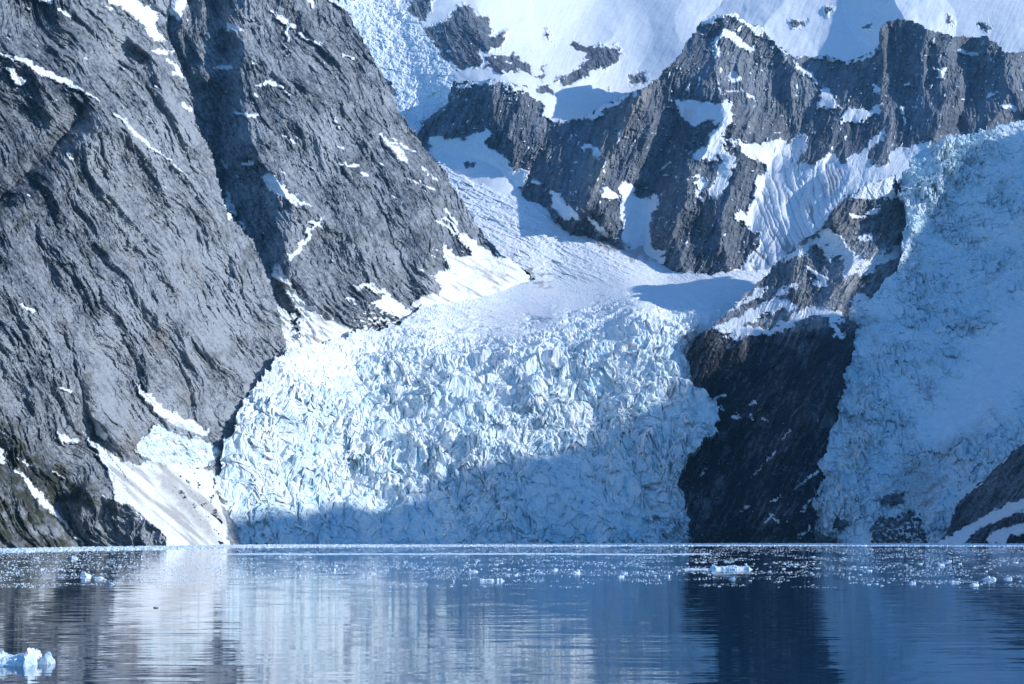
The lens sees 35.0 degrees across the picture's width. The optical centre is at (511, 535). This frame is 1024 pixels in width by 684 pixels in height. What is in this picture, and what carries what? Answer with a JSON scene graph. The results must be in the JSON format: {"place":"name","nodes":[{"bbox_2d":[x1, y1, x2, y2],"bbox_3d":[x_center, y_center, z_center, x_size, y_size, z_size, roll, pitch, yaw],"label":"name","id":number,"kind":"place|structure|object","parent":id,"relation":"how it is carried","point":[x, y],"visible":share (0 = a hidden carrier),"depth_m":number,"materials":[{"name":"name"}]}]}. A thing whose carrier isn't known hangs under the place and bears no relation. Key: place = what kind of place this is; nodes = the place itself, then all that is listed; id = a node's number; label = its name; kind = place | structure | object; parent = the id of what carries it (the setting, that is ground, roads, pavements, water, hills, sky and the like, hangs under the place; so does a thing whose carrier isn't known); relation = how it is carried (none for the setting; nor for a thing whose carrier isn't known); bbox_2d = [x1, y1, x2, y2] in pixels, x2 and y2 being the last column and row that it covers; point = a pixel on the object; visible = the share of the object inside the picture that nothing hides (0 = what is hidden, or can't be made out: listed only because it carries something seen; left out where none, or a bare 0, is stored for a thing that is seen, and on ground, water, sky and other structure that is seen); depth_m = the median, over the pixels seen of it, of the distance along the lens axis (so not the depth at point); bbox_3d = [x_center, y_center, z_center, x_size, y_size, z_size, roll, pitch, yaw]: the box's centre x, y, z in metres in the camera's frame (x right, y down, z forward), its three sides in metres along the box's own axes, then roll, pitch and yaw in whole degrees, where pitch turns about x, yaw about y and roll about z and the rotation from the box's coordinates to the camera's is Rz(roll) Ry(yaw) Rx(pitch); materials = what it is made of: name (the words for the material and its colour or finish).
{"place":"outdoors","nodes":[
{"label":"outdoors","id":0,"kind":"place"},
{"bbox_2d":[0,0,286,547],"bbox_3d":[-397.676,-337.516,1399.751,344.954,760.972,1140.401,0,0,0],"label":"mountain","id":1,"kind":"structure","parent":0,"point":[142,342],"depth_m":1389.15,"materials":[{"name":"stone"}]},
{"bbox_2d":[167,0,534,351],"bbox_3d":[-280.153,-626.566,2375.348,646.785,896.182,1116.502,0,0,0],"label":"mountain","id":2,"kind":"structure","parent":0,"point":[347,210],"depth_m":2281.65,"materials":[{"name":"stone"}]},
{"bbox_2d":[214,161,770,543],"bbox_3d":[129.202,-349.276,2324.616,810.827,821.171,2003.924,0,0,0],"label":"glacier","id":3,"kind":"object","parent":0,"point":[560,398],"visible":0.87,"depth_m":1824.22,"materials":[{"name":"white ice"}]},
{"bbox_2d":[0,543,1023,683],"bbox_3d":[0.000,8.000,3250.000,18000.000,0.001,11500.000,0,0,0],"label":"water","id":4,"kind":"structure","parent":0,"point":[759,628],"depth_m":158.01,"materials":[{"name":"blue liquid"}]},
{"bbox_2d":[0,647,41,666],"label":"iceberg","id":5,"kind":"object","parent":4,"relation":"on","point":[30,657],"visible":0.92,"depth_m":99.52,"materials":[{"name":"white ice"}]},
{"bbox_2d":[38,652,54,663],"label":"iceberg","id":6,"kind":"object","parent":4,"relation":"on","point":[47,658],"visible":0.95,"depth_m":100.75,"materials":[{"name":"white ice"}]},
{"bbox_2d":[80,571,90,576],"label":"ice floe","id":7,"kind":"object","parent":4,"relation":"on","point":[84,574],"visible":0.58,"depth_m":313.54,"materials":[{"name":"white ice"}]},
{"bbox_2d":[213,553,707,554],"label":"brash ice","id":8,"kind":"structure","parent":4,"relation":"on","point":[446,553],"depth_m":698.69,"materials":[{"name":"white ice"}]},
{"bbox_2d":[477,578,503,580],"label":"ice floe","id":9,"kind":"object","parent":4,"relation":"on","point":[496,579],"visible":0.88,"depth_m":283.79,"materials":[{"name":"white ice"}]},
{"bbox_2d":[0,543,1023,551],"bbox_3d":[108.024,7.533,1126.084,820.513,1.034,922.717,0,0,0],"label":"brash ice","id":10,"kind":"structure","parent":4,"relation":"on","point":[83,548],"depth_m":1228.07,"materials":[{"name":"white ice"}]},
{"bbox_2d":[0,547,1023,587],"bbox_3d":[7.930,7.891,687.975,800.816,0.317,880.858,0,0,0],"label":"brash ice","id":11,"kind":"structure","parent":4,"relation":"on","point":[189,555],"depth_m":443.47,"materials":[{"name":"white ice"}]},
{"bbox_2d":[684,565,752,569],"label":"ice floe","id":12,"kind":"object","parent":4,"relation":"on","point":[731,567],"visible":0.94,"depth_m":378.23,"materials":[{"name":"white ice"}]},
{"bbox_2d":[981,575,995,579],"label":"ice floe","id":13,"kind":"object","parent":4,"relation":"on","point":[990,578],"visible":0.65,"depth_m":292.15,"materials":[{"name":"white ice"}]},
{"bbox_2d":[340,0,1023,252],"bbox_3d":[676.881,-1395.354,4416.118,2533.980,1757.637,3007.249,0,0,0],"label":"snowfield","id":14,"kind":"structure","parent":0,"point":[567,60],"depth_m":4197.20,"materials":[{"name":"white snow"}]},
{"bbox_2d":[417,13,1023,275],"bbox_3d":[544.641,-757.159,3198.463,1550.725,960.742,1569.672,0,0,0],"label":"mountain","id":15,"kind":"structure","parent":0,"point":[726,143],"depth_m":3221.22,"materials":[{"name":"grey stone"}]},
{"bbox_2d":[677,175,905,542],"bbox_3d":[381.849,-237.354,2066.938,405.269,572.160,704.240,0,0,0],"label":"rock buttress","id":16,"kind":"object","parent":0,"point":[769,356],"visible":0.73,"depth_m":1935.72,"materials":[{"name":"stone"}]},
{"bbox_2d":[810,120,1023,542],"bbox_3d":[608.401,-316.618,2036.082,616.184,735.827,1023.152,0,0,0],"label":"glacier","id":17,"kind":"object","parent":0,"point":[926,432],"visible":0.8,"depth_m":1957.53,"materials":[{"name":"white ice"}]},
{"bbox_2d":[939,444,1023,543],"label":"rock slope","id":18,"kind":"structure","parent":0,"point":[989,509],"depth_m":1592.37,"materials":[{"name":"stone"}]}
]}

